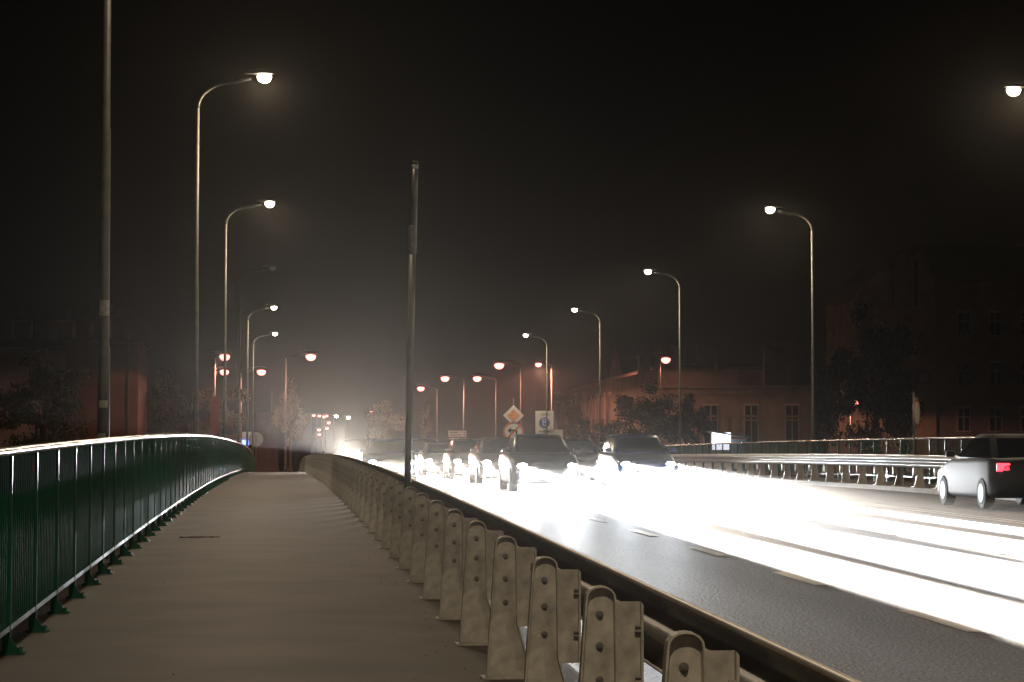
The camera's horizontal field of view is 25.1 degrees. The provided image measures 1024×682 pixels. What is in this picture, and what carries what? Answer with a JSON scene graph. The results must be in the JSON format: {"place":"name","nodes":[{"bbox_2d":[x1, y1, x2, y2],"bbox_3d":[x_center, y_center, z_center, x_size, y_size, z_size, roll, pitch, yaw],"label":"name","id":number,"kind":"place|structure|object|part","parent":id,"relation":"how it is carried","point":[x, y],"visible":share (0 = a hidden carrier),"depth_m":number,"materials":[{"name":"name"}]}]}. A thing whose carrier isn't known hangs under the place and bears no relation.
{"place":"outdoors","nodes":[
{"label":"outdoors","id":0,"kind":"place"},
{"bbox_2d":[179,536,213,537],"bbox_3d":[-4.083,2.548,29.826,0.484,0.017,0.347,-1,-3,16],"label":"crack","id":1,"kind":"object","parent":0,"point":[195,537],"visible":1,"depth_m":29.78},
{"bbox_2d":[0,472,523,681],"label":"pavement","id":2,"kind":"structure","parent":0,"point":[278,585],"depth_m":18.23,"materials":[{"name":"concrete"}]},
{"bbox_2d":[97,0,110,558],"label":"street lamp","id":3,"kind":"object","parent":2,"relation":"on","point":[103,410],"visible":0.75,"depth_m":25.23,"materials":[{"name":"metal"}]},
{"bbox_2d":[0,434,254,654],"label":"railing","id":4,"kind":"object","parent":2,"relation":"on","point":[72,511],"visible":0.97,"depth_m":20.40,"materials":[{"name":"green metal"}]},
{"bbox_2d":[192,69,273,433],"bbox_3d":[-6.409,-1.252,52.764,1.818,10.074,0.300,0,-3,-6],"label":"street lamp","id":5,"kind":"object","parent":2,"relation":"on","point":[264,76],"visible":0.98,"depth_m":52.70,"materials":[{"name":"metal"}]},
{"bbox_2d":[223,198,275,437],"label":"street lamp","id":6,"kind":"object","parent":2,"relation":"on","point":[269,202],"visible":0.94,"depth_m":80.05,"materials":[{"name":"metal"}]},
{"bbox_2d":[249,432,262,471],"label":"road sign","id":7,"kind":"object","parent":2,"relation":"on","point":[258,439],"visible":0.85,"depth_m":166.83,"materials":[{"name":"metal"}]},
{"bbox_2d":[237,264,276,442],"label":"street lamp","id":8,"kind":"object","parent":2,"relation":"on","point":[272,267],"visible":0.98,"depth_m":107.35,"materials":[{"name":"metal"}]},
{"bbox_2d":[246,305,276,446],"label":"street lamp","id":9,"kind":"object","parent":2,"relation":"on","point":[273,307],"visible":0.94,"depth_m":134.68,"materials":[{"name":"metal"}]},
{"bbox_2d":[252,331,277,455],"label":"street lamp","id":10,"kind":"object","parent":2,"relation":"on","point":[274,333],"visible":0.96,"depth_m":161.97,"materials":[{"name":"metal"}]},
{"bbox_2d":[284,350,317,471],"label":"street lamp","id":11,"kind":"object","parent":2,"relation":"on","point":[310,357],"visible":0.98,"depth_m":184.19,"materials":[{"name":"metal"}]},
{"bbox_2d":[173,513,464,678],"bbox_3d":[-2.251,2.360,23.572,2.684,0.549,31.543,0,-3,-6],"label":"grit","id":12,"kind":"object","parent":2,"relation":"on","point":[396,582],"visible":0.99,"depth_m":17.39,"materials":[{"name":"gravel"}]},
{"bbox_2d":[404,161,418,488],"bbox_3d":[-1.087,0.212,24.639,0.152,4.313,0.105,-1,-3,16],"label":"pole","id":13,"kind":"object","parent":2,"relation":"on","point":[412,238],"visible":0.92,"depth_m":24.63,"materials":[{"name":"metal"}]},
{"bbox_2d":[299,454,860,681],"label":"guardrail","id":14,"kind":"object","parent":2,"relation":"on","point":[464,562],"visible":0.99,"depth_m":11.58,"materials":[{"name":"metal"}]},
{"bbox_2d":[0,0,1023,465],"label":"sky","id":15,"kind":"structure","parent":0,"point":[565,151],"materials":[{"name":"black"}]},
{"bbox_2d":[515,434,545,434],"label":"car","id":16,"kind":"object","parent":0,"point":[530,434],"visible":0.02,"depth_m":93.35,"materials":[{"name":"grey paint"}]},
{"bbox_2d":[597,442,604,476],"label":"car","id":17,"kind":"object","parent":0,"point":[600,446],"visible":0.02,"depth_m":95.81,"materials":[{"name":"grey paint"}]},
{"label":"side window","id":18,"kind":"part","parent":17,"relation":"part of","materials":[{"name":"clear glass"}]},
{"bbox_2d":[278,465,937,482],"bbox_3d":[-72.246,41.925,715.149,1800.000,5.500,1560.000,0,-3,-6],"label":"ground","id":19,"kind":"structure","parent":0,"point":[281,469],"depth_m":191.69,"materials":[{"name":"grey concrete"}]},
{"bbox_2d":[0,344,93,452],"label":"tree","id":20,"kind":"object","parent":19,"relation":"on","point":[52,383],"visible":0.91,"depth_m":168.28,"materials":[{"name":"green plant"}]},
{"bbox_2d":[0,302,149,447],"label":"mansard house","id":21,"kind":"structure","parent":19,"relation":"on","point":[72,329],"depth_m":187.31,"materials":[{"name":"red paint"}]},
{"bbox_2d":[11,321,33,338],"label":"dormer window","id":22,"kind":"structure","parent":21,"relation":"in","point":[19,329],"depth_m":186.92,"materials":[{"name":"black glass"}]},
{"bbox_2d":[54,321,75,338],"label":"dormer window","id":23,"kind":"structure","parent":21,"relation":"in","point":[62,329],"depth_m":187.28,"materials":[{"name":"black glass"}]},
{"bbox_2d":[90,321,111,338],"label":"dormer window","id":24,"kind":"structure","parent":21,"relation":"in","point":[94,325],"depth_m":187.51,"materials":[{"name":"black glass"}]},
{"bbox_2d":[147,368,192,433],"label":"tree","id":25,"kind":"object","parent":19,"relation":"on","point":[158,410],"visible":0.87,"depth_m":202.22,"materials":[{"name":"green plant"}]},
{"bbox_2d":[210,396,219,433],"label":"advertising flag","id":26,"kind":"object","parent":19,"relation":"on","point":[214,414],"visible":0.83,"depth_m":148.75,"materials":[{"name":"red fabric"}]},
{"bbox_2d":[186,388,250,442],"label":"tree","id":27,"kind":"object","parent":19,"relation":"on","point":[206,396],"visible":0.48,"depth_m":197.97,"materials":[{"name":"brown plant"}]},
{"bbox_2d":[210,350,231,435],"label":"street lamp","id":28,"kind":"object","parent":19,"relation":"on","point":[220,352],"visible":0.62,"depth_m":183.61,"materials":[{"name":"metal"}]},
{"bbox_2d":[212,366,230,374],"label":"street lamp","id":29,"kind":"object","parent":19,"relation":"on","point":[221,371],"visible":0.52,"depth_m":213.33,"materials":[{"name":"metal"}]},
{"bbox_2d":[242,432,250,438],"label":"sign board","id":30,"kind":"object","parent":19,"relation":"on","point":[244,435],"visible":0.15,"depth_m":172.70,"materials":[{"name":"metal"}]},
{"bbox_2d":[240,366,266,443],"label":"street lamp","id":31,"kind":"object","parent":19,"relation":"on","point":[261,372],"visible":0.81,"depth_m":213.60,"materials":[{"name":"metal"}]},
{"bbox_2d":[254,390,278,471],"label":"kiosk","id":32,"kind":"object","parent":19,"relation":"on","point":[267,455],"visible":0.76,"depth_m":238.43,"materials":[{"name":"metal"}]},
{"bbox_2d":[271,376,308,471],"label":"tree","id":33,"kind":"object","parent":19,"relation":"on","point":[292,404],"visible":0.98,"depth_m":224.66,"materials":[{"name":"brown plant"}]},
{"bbox_2d":[364,400,405,438],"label":"tree","id":34,"kind":"object","parent":19,"relation":"on","point":[379,426],"visible":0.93,"depth_m":298.50,"materials":[{"name":"brown plant"}]},
{"bbox_2d":[418,399,431,437],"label":"tree","id":35,"kind":"object","parent":19,"relation":"on","point":[424,424],"visible":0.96,"depth_m":245.04,"materials":[{"name":"brown plant"}]},
{"bbox_2d":[416,384,437,473],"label":"street lamp","id":36,"kind":"object","parent":19,"relation":"on","point":[420,388],"visible":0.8,"depth_m":260.25,"materials":[{"name":"metal"}]},
{"bbox_2d":[472,373,495,436],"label":"street lamp","id":37,"kind":"object","parent":19,"relation":"on","point":[477,379],"visible":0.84,"depth_m":226.82,"materials":[{"name":"metal"}]},
{"bbox_2d":[493,359,520,423],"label":"street lamp","id":38,"kind":"object","parent":19,"relation":"on","point":[498,364],"visible":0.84,"depth_m":196.00,"materials":[{"name":"metal"}]},
{"bbox_2d":[534,360,551,410],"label":"street lamp","id":39,"kind":"object","parent":19,"relation":"on","point":[538,363],"visible":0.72,"depth_m":286.97,"materials":[{"name":"metal"}]},
{"bbox_2d":[535,411,553,433],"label":"sign","id":40,"kind":"object","parent":19,"relation":"on","point":[540,422],"visible":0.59,"depth_m":165.97,"materials":[{"name":"metal"}]},
{"bbox_2d":[545,430,562,437],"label":"sign board","id":41,"kind":"object","parent":19,"relation":"on","point":[558,432],"visible":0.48,"depth_m":166.04,"materials":[{"name":"metal"}]},
{"bbox_2d":[563,391,589,438],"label":"conifer","id":42,"kind":"object","parent":19,"relation":"on","point":[575,418],"visible":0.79,"depth_m":233.19,"materials":[{"name":"green plant"}]},
{"bbox_2d":[584,423,620,446],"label":"bush","id":43,"kind":"object","parent":19,"relation":"on","point":[592,435],"visible":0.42,"depth_m":216.49,"materials":[{"name":"green plant"}]},
{"bbox_2d":[604,380,691,444],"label":"tree","id":44,"kind":"object","parent":19,"relation":"on","point":[649,421],"visible":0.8,"depth_m":189.25,"materials":[{"name":"green plant"}]},
{"bbox_2d":[555,344,761,445],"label":"tenement","id":45,"kind":"structure","parent":19,"relation":"on","point":[747,375],"depth_m":325.36,"materials":[{"name":"paint"}]},
{"bbox_2d":[561,405,562,423],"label":"window","id":46,"kind":"structure","parent":45,"relation":"in","point":[562,405],"depth_m":367.04,"materials":[{"name":"glass"}]},
{"bbox_2d":[583,401,585,418],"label":"window","id":47,"kind":"structure","parent":45,"relation":"in","point":[584,402],"depth_m":340.04,"materials":[{"name":"glass"}]},
{"bbox_2d":[587,400,589,419],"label":"window","id":48,"kind":"structure","parent":45,"relation":"in","point":[588,401],"depth_m":335.59,"materials":[{"name":"glass"}]},
{"bbox_2d":[592,399,594,419],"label":"window","id":49,"kind":"structure","parent":45,"relation":"in","point":[593,417],"depth_m":331.27,"materials":[{"name":"glass"}]},
{"bbox_2d":[596,398,598,419],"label":"window","id":50,"kind":"structure","parent":45,"relation":"in","point":[597,399],"depth_m":327.25,"materials":[{"name":"glass"}]},
{"bbox_2d":[601,397,602,418],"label":"window","id":51,"kind":"structure","parent":45,"relation":"in","point":[601,397],"depth_m":321.75,"materials":[{"name":"glass"}]},
{"bbox_2d":[653,354,671,439],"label":"street lamp","id":52,"kind":"object","parent":19,"relation":"on","point":[665,360],"visible":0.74,"depth_m":202.36,"materials":[{"name":"metal"}]},
{"bbox_2d":[669,392,716,462],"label":"bush","id":53,"kind":"object","parent":19,"relation":"on","point":[701,423],"visible":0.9,"depth_m":187.77,"materials":[{"name":"green plant"}]},
{"bbox_2d":[707,431,750,474],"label":"bus shelter","id":54,"kind":"object","parent":19,"relation":"on","point":[719,437],"visible":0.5,"depth_m":172.23,"materials":[{"name":"white"}]},
{"bbox_2d":[489,474,1015,681],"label":"kerb","id":55,"kind":"structure","parent":19,"relation":"on","point":[571,673],"depth_m":64.55,"materials":[{"name":"concrete"}]},
{"bbox_2d":[802,345,848,472],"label":"tree","id":56,"kind":"object","parent":19,"relation":"on","point":[824,420],"visible":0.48,"depth_m":229.38,"materials":[{"name":"green plant"}]},
{"bbox_2d":[820,295,917,473],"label":"tree","id":57,"kind":"object","parent":19,"relation":"on","point":[873,346],"visible":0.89,"depth_m":221.50,"materials":[{"name":"green plant"}]},
{"bbox_2d":[872,378,924,454],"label":"tree","id":58,"kind":"object","parent":19,"relation":"on","point":[895,401],"visible":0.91,"depth_m":218.34,"materials":[{"name":"green plant"}]},
{"bbox_2d":[826,244,1023,472],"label":"tall tenement","id":59,"kind":"structure","parent":19,"relation":"on","point":[958,309],"depth_m":246.88,"materials":[{"name":"beige paint"}]},
{"bbox_2d":[956,311,971,335],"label":"window","id":60,"kind":"structure","parent":59,"relation":"in","point":[963,317],"depth_m":246.90,"materials":[{"name":"black glass"}]},
{"bbox_2d":[956,361,971,385],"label":"window","id":61,"kind":"structure","parent":59,"relation":"in","point":[963,367],"depth_m":246.60,"materials":[{"name":"black glass"}]},
{"bbox_2d":[956,406,971,431],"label":"window","id":62,"kind":"structure","parent":59,"relation":"in","point":[963,412],"depth_m":246.36,"materials":[{"name":"black glass"}]},
{"bbox_2d":[988,311,1002,335],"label":"window","id":63,"kind":"structure","parent":59,"relation":"in","point":[995,317],"depth_m":247.26,"materials":[{"name":"black glass"}]},
{"bbox_2d":[988,361,1002,385],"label":"window","id":64,"kind":"structure","parent":59,"relation":"in","point":[995,367],"depth_m":246.96,"materials":[{"name":"black glass"}]},
{"bbox_2d":[988,406,1002,431],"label":"window","id":65,"kind":"structure","parent":59,"relation":"in","point":[995,412],"depth_m":246.72,"materials":[{"name":"black glass"}]},
{"bbox_2d":[1020,311,1023,335],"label":"window","id":66,"kind":"structure","parent":59,"relation":"in","point":[1021,312],"depth_m":247.57,"materials":[{"name":"black glass"}]},
{"bbox_2d":[1020,361,1023,385],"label":"window","id":67,"kind":"structure","parent":59,"relation":"in","point":[1021,362],"depth_m":247.26,"materials":[{"name":"black glass"}]},
{"bbox_2d":[1020,406,1023,431],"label":"window","id":68,"kind":"structure","parent":59,"relation":"in","point":[1021,407],"depth_m":247.02,"materials":[{"name":"black glass"}]},
{"bbox_2d":[294,468,1023,681],"bbox_3d":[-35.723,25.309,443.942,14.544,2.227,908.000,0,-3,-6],"label":"road","id":69,"kind":"structure","parent":0,"point":[866,585],"depth_m":27.05,"materials":[{"name":"grey asphalt"}]},
{"bbox_2d":[314,428,320,453],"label":"street lamp","id":70,"kind":"object","parent":69,"relation":"on","point":[318,429],"visible":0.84,"depth_m":467.89,"materials":[{"name":"metal"}]},
{"bbox_2d":[321,415,325,453],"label":"street lamp","id":71,"kind":"object","parent":69,"relation":"on","point":[323,416],"visible":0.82,"depth_m":494.00,"materials":[{"name":"metal"}]},
{"bbox_2d":[324,426,328,453],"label":"street lamp","id":72,"kind":"object","parent":69,"relation":"on","point":[324,438],"visible":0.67,"depth_m":506.93,"materials":[{"name":"metal"}]},
{"bbox_2d":[324,421,330,453],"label":"street lamp","id":73,"kind":"object","parent":69,"relation":"on","point":[328,422],"visible":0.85,"depth_m":494.05,"materials":[{"name":"metal"}]},
{"bbox_2d":[332,414,337,453],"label":"street lamp","id":74,"kind":"object","parent":69,"relation":"on","point":[336,416],"visible":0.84,"depth_m":468.32,"materials":[{"name":"metal"}]},
{"bbox_2d":[336,439,368,459],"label":"car","id":75,"kind":"object","parent":69,"relation":"on","point":[350,447],"visible":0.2,"depth_m":113.99,"materials":[{"name":"grey paint"}]},
{"bbox_2d":[360,439,418,479],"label":"car","id":76,"kind":"object","parent":69,"relation":"on","point":[389,454],"visible":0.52,"depth_m":78.68,"materials":[{"name":"blue paint"}]},
{"bbox_2d":[412,438,443,474],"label":"car","id":77,"kind":"object","parent":69,"relation":"on","point":[418,443],"visible":0.09,"depth_m":111.55,"materials":[{"name":"black paint"}]},
{"bbox_2d":[418,442,463,475],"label":"car","id":78,"kind":"object","parent":69,"relation":"on","point":[431,457],"visible":0.5,"depth_m":97.91,"materials":[{"name":"silver metal"}]},
{"bbox_2d":[448,431,466,439],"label":"direction sign","id":79,"kind":"object","parent":69,"relation":"on","point":[457,435],"visible":0.69,"depth_m":190.34,"materials":[{"name":"metal"}]},
{"bbox_2d":[443,439,496,478],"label":"car","id":80,"kind":"object","parent":69,"relation":"on","point":[456,456],"visible":0.59,"depth_m":85.21,"materials":[{"name":"grey paint"}]},
{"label":"side window","id":81,"kind":"part","parent":80,"relation":"part of","materials":[{"name":"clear glass"}]},
{"bbox_2d":[469,437,510,483],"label":"car","id":82,"kind":"object","parent":69,"relation":"on","point":[485,452],"visible":0.5,"depth_m":72.30,"materials":[{"name":"grey paint"}]},
{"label":"side window","id":83,"kind":"part","parent":82,"relation":"part of","materials":[{"name":"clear glass"}]},
{"bbox_2d":[499,435,579,491],"bbox_3d":[0.697,3.193,60.272,2.040,1.465,4.260,0,-3,-6],"label":"car","id":84,"kind":"object","parent":69,"relation":"on","point":[538,459],"visible":1,"depth_m":58.85,"materials":[{"name":"black paint"}]},
{"bbox_3d":[-0.058,2.752,60.656,0.139,0.384,2.240,0,-3,-6],"label":"side window","id":85,"kind":"part","parent":84,"relation":"part of","materials":[{"name":"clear glass"}]},
{"bbox_2d":[564,439,602,479],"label":"car","id":86,"kind":"object","parent":69,"relation":"on","point":[587,455],"visible":0.3,"depth_m":78.94,"materials":[{"name":"black paint"}]},
{"bbox_2d":[599,434,676,486],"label":"car","id":87,"kind":"object","parent":69,"relation":"on","point":[634,457],"visible":1,"depth_m":65.38,"materials":[{"name":"blue paint"}]},
{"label":"side window","id":88,"kind":"part","parent":87,"relation":"part of","materials":[{"name":"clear glass"}]},
{"bbox_2d":[938,434,1023,508],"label":"car","id":89,"kind":"object","parent":69,"relation":"on","point":[985,470],"visible":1,"depth_m":44.88,"materials":[{"name":"silver paint"}]},
{"bbox_3d":[9.244,2.122,45.671,0.139,0.384,2.240,0,-2,-6],"label":"side window","id":90,"kind":"part","parent":89,"relation":"part of","materials":[{"name":"black glass"}]},
{"bbox_3d":[10.060,2.083,44.708,1.341,0.384,0.582,0,-2,-6],"label":"rear window","id":91,"kind":"part","parent":89,"relation":"part of","materials":[{"name":"black glass"}]},
{"bbox_2d":[606,342,814,474],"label":"corner house","id":92,"kind":"structure","parent":0,"point":[776,405],"depth_m":208.36,"materials":[{"name":"beige paint"}]},
{"bbox_2d":[703,403,718,442],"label":"window","id":93,"kind":"structure","parent":92,"relation":"in","point":[711,412],"depth_m":207.76,"materials":[{"name":"black glass"}]},
{"bbox_2d":[743,403,758,444],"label":"window","id":94,"kind":"structure","parent":92,"relation":"in","point":[751,425],"depth_m":208.06,"materials":[{"name":"black glass"}]},
{"bbox_2d":[784,403,799,444],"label":"window","id":95,"kind":"structure","parent":92,"relation":"in","point":[792,425],"depth_m":208.47,"materials":[{"name":"black glass"}]},
{"bbox_2d":[678,473,937,488],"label":"pavement","id":96,"kind":"structure","parent":0,"point":[908,484],"depth_m":70.54,"materials":[{"name":"concrete"}]},
{"bbox_2d":[439,373,463,430],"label":"street lamp","id":97,"kind":"object","parent":96,"relation":"on","point":[444,379],"visible":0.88,"depth_m":226.51,"materials":[{"name":"metal"}]},
{"bbox_2d":[503,398,523,436],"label":"road sign","id":98,"kind":"object","parent":96,"relation":"on","point":[513,415],"visible":0.67,"depth_m":165.74,"materials":[{"name":"metal"}]},
{"bbox_2d":[523,333,547,434],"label":"street lamp","id":99,"kind":"object","parent":96,"relation":"on","point":[525,335],"visible":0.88,"depth_m":164.19,"materials":[{"name":"metal"}]},
{"bbox_2d":[571,307,600,442],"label":"street lamp","id":100,"kind":"object","parent":96,"relation":"on","point":[574,309],"visible":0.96,"depth_m":136.88,"materials":[{"name":"metal"}]},
{"bbox_2d":[643,268,681,472],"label":"street lamp","id":101,"kind":"object","parent":96,"relation":"on","point":[647,270],"visible":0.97,"depth_m":109.52,"materials":[{"name":"metal"}]},
{"bbox_2d":[764,205,814,453],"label":"street lamp","id":102,"kind":"object","parent":96,"relation":"on","point":[770,209],"visible":0.96,"depth_m":82.20,"materials":[{"name":"metal"}]},
{"bbox_2d":[671,454,956,487],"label":"guardrail","id":103,"kind":"object","parent":96,"relation":"on","point":[917,464],"visible":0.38,"depth_m":71.50,"materials":[{"name":"metal"}]},
{"bbox_2d":[664,437,973,483],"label":"railing","id":104,"kind":"object","parent":96,"relation":"on","point":[727,448],"visible":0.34,"depth_m":79.59,"materials":[{"name":"grey metal"}]},
{"bbox_2d":[913,392,919,485],"bbox_3d":[10.776,2.628,61.352,0.116,2.517,0.858,-1,-3,22],"label":"road sign","id":105,"kind":"object","parent":96,"relation":"on","point":[916,413],"visible":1,"depth_m":61.33,"materials":[{"name":"metal"}]},
{"bbox_2d":[1004,83,1023,95],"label":"street lamp","id":106,"kind":"object","parent":96,"relation":"on","point":[1013,89],"visible":1,"depth_m":54.89,"materials":[{"name":"glass"}]}
]}

